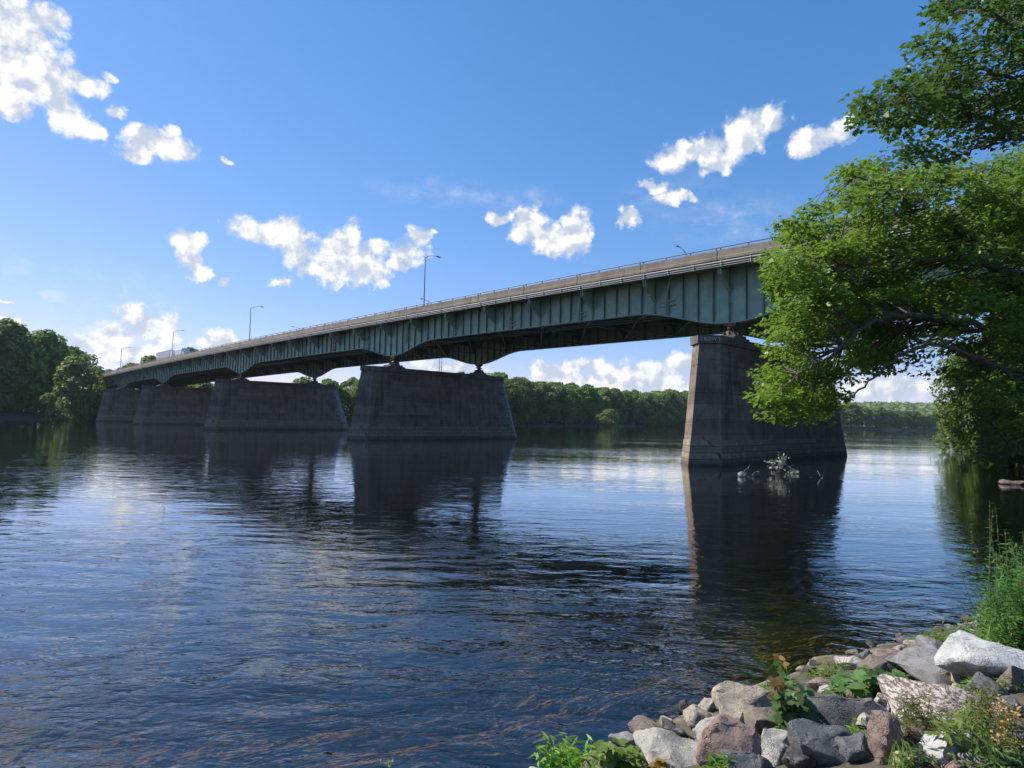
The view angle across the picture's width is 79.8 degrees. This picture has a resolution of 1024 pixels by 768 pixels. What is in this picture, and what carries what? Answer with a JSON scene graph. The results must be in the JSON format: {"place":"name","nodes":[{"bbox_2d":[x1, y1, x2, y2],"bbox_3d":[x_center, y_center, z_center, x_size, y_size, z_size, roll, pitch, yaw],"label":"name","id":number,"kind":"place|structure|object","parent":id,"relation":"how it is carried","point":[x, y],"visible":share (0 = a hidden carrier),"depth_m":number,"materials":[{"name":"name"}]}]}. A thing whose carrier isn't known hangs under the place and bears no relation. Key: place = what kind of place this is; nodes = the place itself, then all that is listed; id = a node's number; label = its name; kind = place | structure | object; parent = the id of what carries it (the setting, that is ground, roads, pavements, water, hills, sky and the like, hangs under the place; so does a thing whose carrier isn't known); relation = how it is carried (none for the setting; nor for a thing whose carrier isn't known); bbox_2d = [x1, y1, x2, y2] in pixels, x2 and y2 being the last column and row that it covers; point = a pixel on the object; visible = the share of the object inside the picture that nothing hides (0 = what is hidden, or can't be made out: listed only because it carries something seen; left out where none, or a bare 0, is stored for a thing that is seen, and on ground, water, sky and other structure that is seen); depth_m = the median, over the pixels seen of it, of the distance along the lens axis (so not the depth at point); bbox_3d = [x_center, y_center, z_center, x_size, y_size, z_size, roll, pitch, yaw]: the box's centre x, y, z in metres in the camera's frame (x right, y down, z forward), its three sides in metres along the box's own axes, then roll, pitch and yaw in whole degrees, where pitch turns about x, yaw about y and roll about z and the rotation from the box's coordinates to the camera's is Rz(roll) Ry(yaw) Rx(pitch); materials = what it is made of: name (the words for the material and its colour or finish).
{"place":"outdoors","nodes":[
{"label":"outdoors","id":0,"kind":"place"},
{"bbox_2d":[0,407,1023,767],"bbox_3d":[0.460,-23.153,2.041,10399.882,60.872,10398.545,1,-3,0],"label":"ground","id":1,"kind":"structure","parent":0,"point":[320,703],"depth_m":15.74,"materials":[{"name":"blue liquid"}]},
{"bbox_2d":[0,331,28,396],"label":"leafy tree","id":2,"kind":"object","parent":1,"relation":"on","point":[4,346],"visible":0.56,"depth_m":251.10,"materials":[{"name":"green plant"}]},
{"bbox_2d":[0,360,32,411],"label":"leafy tree","id":3,"kind":"object","parent":1,"relation":"on","point":[16,380],"visible":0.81,"depth_m":251.35,"materials":[{"name":"green plant"}]},
{"bbox_2d":[0,318,42,412],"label":"leafy tree","id":4,"kind":"object","parent":1,"relation":"on","point":[11,329],"visible":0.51,"depth_m":255.80,"materials":[{"name":"green plant"}]},
{"bbox_2d":[19,376,52,413],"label":"leafy tree","id":5,"kind":"object","parent":1,"relation":"on","point":[38,405],"visible":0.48,"depth_m":258.65,"materials":[{"name":"green plant"}]},
{"bbox_2d":[7,329,81,413],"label":"leafy tree","id":6,"kind":"object","parent":1,"relation":"on","point":[53,349],"visible":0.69,"depth_m":259.69,"materials":[{"name":"green plant"}]},
{"bbox_2d":[39,356,106,420],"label":"leafy tree","id":7,"kind":"object","parent":1,"relation":"on","point":[73,369],"visible":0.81,"depth_m":239.26,"materials":[{"name":"green plant"}]},
{"bbox_2d":[46,345,105,388],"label":"leafy tree","id":8,"kind":"object","parent":1,"relation":"on","point":[75,351],"visible":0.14,"depth_m":283.27,"materials":[{"name":"green plant"}]},
{"bbox_2d":[61,389,101,420],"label":"leafy tree","id":9,"kind":"object","parent":1,"relation":"on","point":[92,400],"visible":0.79,"depth_m":236.72,"materials":[{"name":"green plant"}]},
{"bbox_2d":[96,388,140,421],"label":"bridge pier","id":10,"kind":"structure","parent":1,"relation":"in","point":[119,405],"depth_m":236.08,"materials":[{"name":"concrete"}]},
{"bbox_2d":[132,382,212,424],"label":"bridge pier","id":11,"kind":"structure","parent":1,"relation":"in","point":[163,403],"depth_m":201.34,"materials":[{"name":"concrete"}]},
{"bbox_2d":[203,373,348,429],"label":"bridge pier","id":12,"kind":"structure","parent":1,"relation":"in","point":[241,402],"depth_m":159.25,"materials":[{"name":"concrete"}]},
{"bbox_2d":[322,380,349,406],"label":"leafy tree","id":13,"kind":"object","parent":1,"relation":"on","point":[340,390],"visible":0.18,"depth_m":312.89,"materials":[{"name":"green plant"}]},
{"bbox_2d":[339,376,357,417],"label":"leafy tree","id":14,"kind":"object","parent":1,"relation":"on","point":[349,382],"visible":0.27,"depth_m":323.56,"materials":[{"name":"green plant"}]},
{"bbox_2d":[341,379,359,418],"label":"leafy tree","id":15,"kind":"object","parent":1,"relation":"on","point":[354,389],"visible":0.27,"depth_m":314.14,"materials":[{"name":"green plant"}]},
{"bbox_2d":[347,356,516,440],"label":"bridge pier","id":16,"kind":"structure","parent":1,"relation":"in","point":[395,400],"depth_m":109.98,"materials":[{"name":"concrete"}]},
{"bbox_2d":[489,374,516,410],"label":"leafy tree","id":17,"kind":"object","parent":1,"relation":"on","point":[508,394],"visible":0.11,"depth_m":364.48,"materials":[{"name":"green plant"}]},
{"bbox_2d":[503,381,529,422],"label":"leafy tree","id":18,"kind":"object","parent":1,"relation":"on","point":[518,401],"visible":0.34,"depth_m":369.13,"materials":[{"name":"green plant"}]},
{"bbox_2d":[509,378,539,425],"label":"leafy tree","id":19,"kind":"object","parent":1,"relation":"on","point":[521,381],"visible":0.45,"depth_m":375.86,"materials":[{"name":"green plant"}]},
{"bbox_2d":[521,377,538,421],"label":"leafy tree","id":20,"kind":"object","parent":1,"relation":"on","point":[532,391],"visible":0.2,"depth_m":388.60,"materials":[{"name":"green plant"}]},
{"bbox_2d":[525,381,556,423],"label":"leafy tree","id":21,"kind":"object","parent":1,"relation":"on","point":[539,388],"visible":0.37,"depth_m":390.42,"materials":[{"name":"green plant"}]},
{"bbox_2d":[536,381,561,421],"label":"leafy tree","id":22,"kind":"object","parent":1,"relation":"on","point":[548,387],"visible":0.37,"depth_m":400.01,"materials":[{"name":"green plant"}]},
{"bbox_2d":[541,384,573,421],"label":"leafy tree","id":23,"kind":"object","parent":1,"relation":"on","point":[567,399],"visible":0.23,"depth_m":407.43,"materials":[{"name":"green plant"}]},
{"bbox_2d":[527,730,600,767],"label":"leafy herb","id":24,"kind":"object","parent":1,"relation":"on","point":[573,760],"visible":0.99,"depth_m":6.45,"materials":[{"name":"green plant"}]},
{"bbox_2d":[557,385,581,421],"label":"leafy tree","id":25,"kind":"object","parent":1,"relation":"on","point":[571,394],"visible":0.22,"depth_m":415.84,"materials":[{"name":"green plant"}]},
{"bbox_2d":[579,384,604,415],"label":"leafy tree","id":26,"kind":"object","parent":1,"relation":"on","point":[590,391],"visible":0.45,"depth_m":439.27,"materials":[{"name":"green plant"}]},
{"bbox_2d":[582,403,602,424],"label":"leafy tree","id":27,"kind":"object","parent":1,"relation":"on","point":[595,413],"visible":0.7,"depth_m":433.58,"materials":[{"name":"green plant"}]},
{"bbox_2d":[595,409,619,426],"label":"leafy tree","id":28,"kind":"object","parent":1,"relation":"on","point":[603,419],"visible":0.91,"depth_m":409.39,"materials":[{"name":"green plant"}]},
{"bbox_2d":[598,388,618,421],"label":"leafy tree","id":29,"kind":"object","parent":1,"relation":"on","point":[605,393],"visible":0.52,"depth_m":452.69,"materials":[{"name":"green plant"}]},
{"bbox_2d":[606,391,625,416],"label":"leafy tree","id":30,"kind":"object","parent":1,"relation":"on","point":[619,406],"visible":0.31,"depth_m":456.12,"materials":[{"name":"green plant"}]},
{"bbox_2d":[592,737,648,767],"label":"leafy herb","id":31,"kind":"object","parent":1,"relation":"on","point":[609,754],"visible":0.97,"depth_m":6.48,"materials":[{"name":"green plant"}]},
{"bbox_2d":[608,731,635,748],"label":"boulder","id":32,"kind":"object","parent":1,"relation":"on","point":[628,735],"visible":0.55,"depth_m":7.33,"materials":[{"name":"grey stone"}]},
{"bbox_2d":[616,391,639,423],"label":"leafy tree","id":33,"kind":"object","parent":1,"relation":"on","point":[632,403],"visible":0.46,"depth_m":476.44,"materials":[{"name":"green plant"}]},
{"bbox_2d":[632,394,650,425],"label":"leafy tree","id":34,"kind":"object","parent":1,"relation":"on","point":[637,398],"visible":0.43,"depth_m":492.89,"materials":[{"name":"green plant"}]},
{"bbox_2d":[628,715,661,733],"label":"boulder","id":35,"kind":"object","parent":1,"relation":"on","point":[638,722],"visible":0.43,"depth_m":7.53,"materials":[{"name":"grey stone"}]},
{"bbox_2d":[639,393,659,425],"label":"leafy tree","id":36,"kind":"object","parent":1,"relation":"on","point":[647,397],"visible":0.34,"depth_m":511.18,"materials":[{"name":"green plant"}]},
{"bbox_2d":[633,727,697,767],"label":"boulder","id":37,"kind":"object","parent":1,"relation":"on","point":[672,747],"visible":0.84,"depth_m":6.30,"materials":[{"name":"stone"}]},
{"bbox_2d":[658,393,680,426],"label":"leafy tree","id":38,"kind":"object","parent":1,"relation":"on","point":[667,403],"visible":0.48,"depth_m":536.37,"materials":[{"name":"green plant"}]},
{"bbox_2d":[656,391,686,425],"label":"leafy tree","id":39,"kind":"object","parent":1,"relation":"on","point":[673,396],"visible":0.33,"depth_m":550.04,"materials":[{"name":"green plant"}]},
{"bbox_2d":[661,717,694,739],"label":"boulder","id":40,"kind":"object","parent":1,"relation":"on","point":[668,724],"visible":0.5,"depth_m":7.22,"materials":[{"name":"black stone"}]},
{"bbox_2d":[683,704,715,727],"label":"boulder","id":41,"kind":"object","parent":1,"relation":"on","point":[694,715],"visible":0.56,"depth_m":7.67,"materials":[{"name":"beige stone"}]},
{"bbox_2d":[692,717,714,740],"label":"boulder","id":42,"kind":"object","parent":1,"relation":"on","point":[699,727],"visible":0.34,"depth_m":6.69,"materials":[{"name":"stone"}]},
{"bbox_2d":[698,697,715,711],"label":"boulder","id":43,"kind":"object","parent":1,"relation":"on","point":[707,704],"visible":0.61,"depth_m":8.38,"materials":[{"name":"beige stone"}]},
{"bbox_2d":[694,751,738,767],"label":"weed clump","id":44,"kind":"object","parent":1,"relation":"on","point":[723,755],"visible":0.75,"depth_m":5.70,"materials":[{"name":"green plant"}]},
{"bbox_2d":[695,714,761,765],"bbox_3d":[2.174,3.554,6.077,0.654,0.488,0.486,2,3,23],"label":"boulder","id":45,"kind":"object","parent":1,"relation":"on","point":[719,732],"visible":0.77,"depth_m":5.99,"materials":[{"name":"stone"}]},
{"bbox_2d":[700,749,772,767],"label":"boulder","id":46,"kind":"object","parent":1,"relation":"on","point":[748,760],"visible":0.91,"depth_m":5.72,"materials":[{"name":"stone"}]},
{"bbox_2d":[711,681,772,723],"bbox_3d":[2.831,3.876,7.401,0.847,0.394,0.624,11,1,-19],"label":"boulder","id":47,"kind":"object","parent":1,"relation":"on","point":[733,699],"visible":0.53,"depth_m":7.35,"materials":[{"name":"beige stone"}]},
{"bbox_2d":[743,707,777,734],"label":"boulder","id":48,"kind":"object","parent":1,"relation":"on","point":[755,717],"visible":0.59,"depth_m":6.70,"materials":[{"name":"grey stone"}]},
{"bbox_2d":[681,322,847,465],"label":"bridge pier","id":49,"kind":"structure","parent":1,"relation":"in","point":[723,427],"depth_m":60.43,"materials":[{"name":"concrete"}]},
{"bbox_2d":[87,197,1023,389],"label":"highway bridge","id":50,"kind":"structure","parent":49,"relation":"on","point":[710,293],"depth_m":91.46,"materials":[{"name":"metal"}]},
{"bbox_2d":[761,727,789,766],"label":"boulder","id":51,"kind":"object","parent":1,"relation":"on","point":[775,744],"visible":0.7,"depth_m":5.89,"materials":[{"name":"stone"}]},
{"bbox_2d":[764,452,798,473],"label":"dead branch","id":52,"kind":"object","parent":1,"relation":"in","point":[780,463],"visible":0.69,"depth_m":49.62,"materials":[{"name":"grey wood"}]},
{"bbox_2d":[772,653,792,697],"bbox_3d":[3.118,3.444,6.905,0.284,0.831,0.416,-1,-4,35],"label":"maple sapling","id":53,"kind":"object","parent":1,"relation":"on","point":[781,662],"visible":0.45,"depth_m":6.85,"materials":[{"name":"green plant"}]},
{"bbox_2d":[765,671,818,730],"bbox_3d":[2.902,3.378,6.302,0.540,0.757,0.586,-1,-4,27],"label":"maple sapling","id":54,"kind":"object","parent":1,"relation":"on","point":[793,704],"visible":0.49,"depth_m":6.19,"materials":[{"name":"green plant"}]},
{"bbox_2d":[781,746,816,767],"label":"boulder","id":55,"kind":"object","parent":1,"relation":"on","point":[792,757],"visible":0.94,"depth_m":5.56,"materials":[{"name":"black stone"}]},
{"bbox_2d":[806,677,829,691],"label":"boulder","id":56,"kind":"object","parent":1,"relation":"on","point":[814,684],"visible":0.56,"depth_m":8.17,"materials":[{"name":"stone"}]},
{"bbox_2d":[787,718,852,765],"bbox_3d":[2.870,3.391,5.655,0.631,0.430,0.356,10,1,9],"label":"boulder","id":57,"kind":"object","parent":1,"relation":"on","point":[811,738],"visible":0.73,"depth_m":5.62,"materials":[{"name":"stone"}]},
{"bbox_2d":[799,655,850,678],"bbox_3d":[4.642,4.151,9.003,0.874,0.528,0.534,1,-3,0],"label":"grass tuft","id":58,"kind":"object","parent":1,"relation":"on","point":[823,671],"visible":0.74,"depth_m":8.95,"materials":[{"name":"green plant"}]},
{"bbox_2d":[806,694,888,730],"bbox_3d":[3.513,3.470,6.545,0.903,0.459,0.642,0,-3,15],"label":"boulder","id":59,"kind":"object","parent":1,"relation":"on","point":[833,709],"visible":0.49,"depth_m":6.34,"materials":[{"name":"stone"}]},
{"bbox_2d":[834,656,861,669],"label":"boulder","id":60,"kind":"object","parent":1,"relation":"on","point":[855,661],"visible":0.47,"depth_m":9.05,"materials":[{"name":"stone"}]},
{"bbox_2d":[834,732,871,763],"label":"boulder","id":61,"kind":"object","parent":1,"relation":"on","point":[853,748],"visible":0.91,"depth_m":5.47,"materials":[{"name":"stone"}]},
{"bbox_2d":[840,403,866,426],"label":"leafy tree","id":62,"kind":"object","parent":1,"relation":"on","point":[846,414],"visible":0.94,"depth_m":706.34,"materials":[{"name":"green plant"}]},
{"bbox_2d":[850,405,874,427],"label":"leafy tree","id":63,"kind":"object","parent":1,"relation":"on","point":[864,409],"visible":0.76,"depth_m":708.10,"materials":[{"name":"green plant"}]},
{"bbox_2d":[821,664,906,699],"bbox_3d":[4.288,3.636,7.333,1.267,0.780,1.047,1,-3,0],"label":"grapevine","id":64,"kind":"object","parent":1,"relation":"on","point":[866,680],"visible":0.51,"depth_m":7.12,"materials":[{"name":"green plant"}]},
{"bbox_2d":[873,406,887,427],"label":"leafy tree","id":65,"kind":"object","parent":1,"relation":"on","point":[883,414],"visible":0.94,"depth_m":706.89,"materials":[{"name":"green plant"}]},
{"bbox_2d":[742,143,1023,433],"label":"maple tree","id":66,"kind":"object","parent":1,"relation":"on","point":[992,204],"visible":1,"depth_m":23.62,"materials":[{"name":"green plant"}]},
{"bbox_2d":[867,710,903,763],"bbox_3d":[3.295,3.130,5.391,0.281,0.516,0.266,-5,-6,-25],"label":"boulder","id":67,"kind":"object","parent":1,"relation":"on","point":[884,732],"visible":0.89,"depth_m":5.33,"materials":[{"name":"stone"}]},
{"bbox_2d":[857,654,916,680],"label":"boulder","id":68,"kind":"object","parent":1,"relation":"on","point":[872,661],"visible":0.25,"depth_m":7.97,"materials":[{"name":"grey stone"}]},
{"bbox_2d":[873,648,901,657],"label":"boulder","id":69,"kind":"object","parent":1,"relation":"on","point":[885,653],"visible":0.32,"depth_m":9.28,"materials":[{"name":"stone"}]},
{"bbox_2d":[841,401,947,423],"bbox_3d":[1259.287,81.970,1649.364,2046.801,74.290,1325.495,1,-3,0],"label":"hillside forest","id":70,"kind":"object","parent":1,"relation":"on","point":[925,408],"visible":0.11,"depth_m":1540.48,"materials":[{"name":"green plant"}]},
{"bbox_2d":[887,738,920,767],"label":"grass clump","id":71,"kind":"object","parent":1,"relation":"on","point":[901,762],"visible":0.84,"depth_m":5.04,"materials":[{"name":"green plant"}]},
{"bbox_2d":[872,737,950,767],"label":"weed clump","id":72,"kind":"object","parent":1,"relation":"on","point":[922,758],"visible":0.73,"depth_m":5.06,"materials":[{"name":"green plant"}]},
{"bbox_2d":[907,410,924,427],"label":"leafy tree","id":73,"kind":"object","parent":1,"relation":"on","point":[920,420],"visible":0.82,"depth_m":798.80,"materials":[{"name":"green plant"}]},
{"bbox_2d":[900,722,931,749],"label":"boulder","id":74,"kind":"object","parent":1,"relation":"on","point":[918,734],"visible":0.14,"depth_m":5.45,"materials":[{"name":"grey stone"}]},
{"bbox_2d":[885,647,952,684],"bbox_3d":[5.335,3.647,7.724,0.783,0.398,0.891,-6,-5,-16],"label":"boulder","id":75,"kind":"object","parent":1,"relation":"on","point":[918,663],"visible":0.55,"depth_m":7.66,"materials":[{"name":"grey stone"}]},
{"bbox_2d":[892,689,949,745],"bbox_3d":[3.714,3.082,5.670,0.654,0.673,1.016,-1,-4,31],"label":"olive weed","id":76,"kind":"object","parent":1,"relation":"on","point":[910,716],"visible":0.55,"depth_m":5.58,"materials":[{"name":"green plant"}]},
{"bbox_2d":[915,635,942,649],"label":"boulder","id":77,"kind":"object","parent":1,"relation":"on","point":[922,641],"visible":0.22,"depth_m":8.42,"materials":[{"name":"grey stone"}]},
{"bbox_2d":[838,0,1023,176],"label":"overhanging tree","id":78,"kind":"object","parent":1,"relation":"on","point":[932,96],"visible":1,"depth_m":16.13,"materials":[{"name":"green plant"}]},
{"bbox_2d":[877,674,986,722],"bbox_3d":[4.284,3.268,6.272,0.910,0.448,0.740,0,-3,12],"label":"boulder","id":79,"kind":"object","parent":1,"relation":"on","point":[947,695],"visible":0.54,"depth_m":6.24,"materials":[{"name":"stone"}]},
{"bbox_2d":[904,621,977,643],"bbox_3d":[7.101,4.063,9.837,1.426,0.565,1.300,0,-3,11],"label":"leafy herb","id":80,"kind":"object","parent":1,"relation":"on","point":[939,637],"visible":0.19,"depth_m":9.87,"materials":[{"name":"green plant"}]},
{"bbox_2d":[918,731,983,765],"bbox_3d":[3.737,3.126,5.219,0.491,0.340,0.398,9,-7,24],"label":"boulder","id":81,"kind":"object","parent":1,"relation":"on","point":[933,741],"visible":0.47,"depth_m":5.14,"materials":[{"name":"white stone"}]},
{"bbox_2d":[925,342,979,452],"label":"tree","id":82,"kind":"object","parent":1,"relation":"on","point":[956,417],"visible":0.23,"depth_m":100.86,"materials":[{"name":"green plant"}]},
{"bbox_2d":[923,700,1000,763],"bbox_3d":[3.821,2.950,5.209,0.735,0.658,0.596,1,-3,0],"label":"leafy herb","id":83,"kind":"object","parent":1,"relation":"on","point":[951,724],"visible":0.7,"depth_m":5.14,"materials":[{"name":"green plant"}]},
{"bbox_2d":[954,751,990,767],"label":"boulder","id":84,"kind":"object","parent":1,"relation":"on","point":[961,755],"visible":0.45,"depth_m":5.01,"materials":[{"name":"grey stone"}]},
{"bbox_2d":[934,630,1023,681],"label":"boulder","id":85,"kind":"object","parent":1,"relation":"on","point":[963,653],"visible":0.76,"depth_m":6.98,"materials":[{"name":"white stone"}]},
{"bbox_2d":[955,678,1013,741],"bbox_3d":[4.288,2.944,5.507,0.802,0.635,0.574,1,-3,0],"label":"olive weed","id":86,"kind":"object","parent":1,"relation":"on","point":[988,702],"visible":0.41,"depth_m":5.45,"materials":[{"name":"green plant"}]},
{"bbox_2d":[952,726,1016,767],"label":"grass clump","id":87,"kind":"object","parent":1,"relation":"on","point":[987,749],"visible":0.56,"depth_m":4.92,"materials":[{"name":"green plant"}]},
{"bbox_2d":[956,524,1015,636],"bbox_3d":[6.696,2.897,8.744,1.105,1.840,0.655,1,-3,0],"label":"willow shrub","id":88,"kind":"object","parent":1,"relation":"on","point":[975,578],"visible":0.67,"depth_m":8.69,"materials":[{"name":"green plant"}]},
{"bbox_2d":[949,530,1023,650],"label":"willow shrub","id":89,"kind":"object","parent":1,"relation":"on","point":[1015,601],"visible":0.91,"depth_m":8.22,"materials":[{"name":"green plant"}]},
{"bbox_2d":[963,672,1010,699],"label":"boulder","id":90,"kind":"object","parent":1,"relation":"on","point":[978,683],"visible":0.55,"depth_m":6.56,"materials":[{"name":"stone"}]},
{"bbox_2d":[953,394,1023,463],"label":"tree","id":91,"kind":"object","parent":1,"relation":"on","point":[975,437],"visible":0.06,"depth_m":70.82,"materials":[{"name":"green plant"}]},
{"bbox_2d":[954,282,1023,464],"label":"tree","id":92,"kind":"object","parent":1,"relation":"on","point":[966,384],"visible":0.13,"depth_m":64.64,"materials":[{"name":"green plant"}]},
{"bbox_2d":[956,731,1023,767],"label":"weed clump","id":93,"kind":"object","parent":1,"relation":"on","point":[1003,762],"visible":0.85,"depth_m":4.83,"materials":[{"name":"green plant"}]},
{"bbox_2d":[961,612,1023,647],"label":"leafy herb","id":94,"kind":"object","parent":1,"relation":"on","point":[976,625],"visible":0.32,"depth_m":8.28,"materials":[{"name":"green plant"}]},
{"bbox_2d":[962,366,1023,470],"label":"tree","id":95,"kind":"object","parent":1,"relation":"on","point":[1012,447],"visible":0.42,"depth_m":58.44,"materials":[{"name":"green plant"}]},
{"bbox_2d":[979,506,1006,638],"bbox_3d":[6.948,2.762,8.828,0.409,2.140,0.537,0,-4,22],"label":"willow shrub","id":96,"kind":"object","parent":1,"relation":"on","point":[993,558],"visible":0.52,"depth_m":8.89,"materials":[{"name":"green plant"}]},
{"bbox_2d":[981,694,1023,767],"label":"goldenrod","id":97,"kind":"object","parent":1,"relation":"on","point":[999,736],"visible":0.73,"depth_m":4.96,"materials":[{"name":"green plant"}]},
{"bbox_2d":[996,665,1023,692],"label":"boulder","id":98,"kind":"object","parent":1,"relation":"on","point":[1016,673],"visible":0.75,"depth_m":6.62,"materials":[{"name":"grey stone"}]},
{"bbox_2d":[997,695,1023,716],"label":"boulder","id":99,"kind":"object","parent":1,"relation":"on","point":[1013,700],"visible":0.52,"depth_m":5.91,"materials":[{"name":"stone"}]},
{"bbox_2d":[0,0,1023,402],"label":"sky","id":100,"kind":"structure","parent":0,"point":[167,166],"materials":[{"name":"blue"}]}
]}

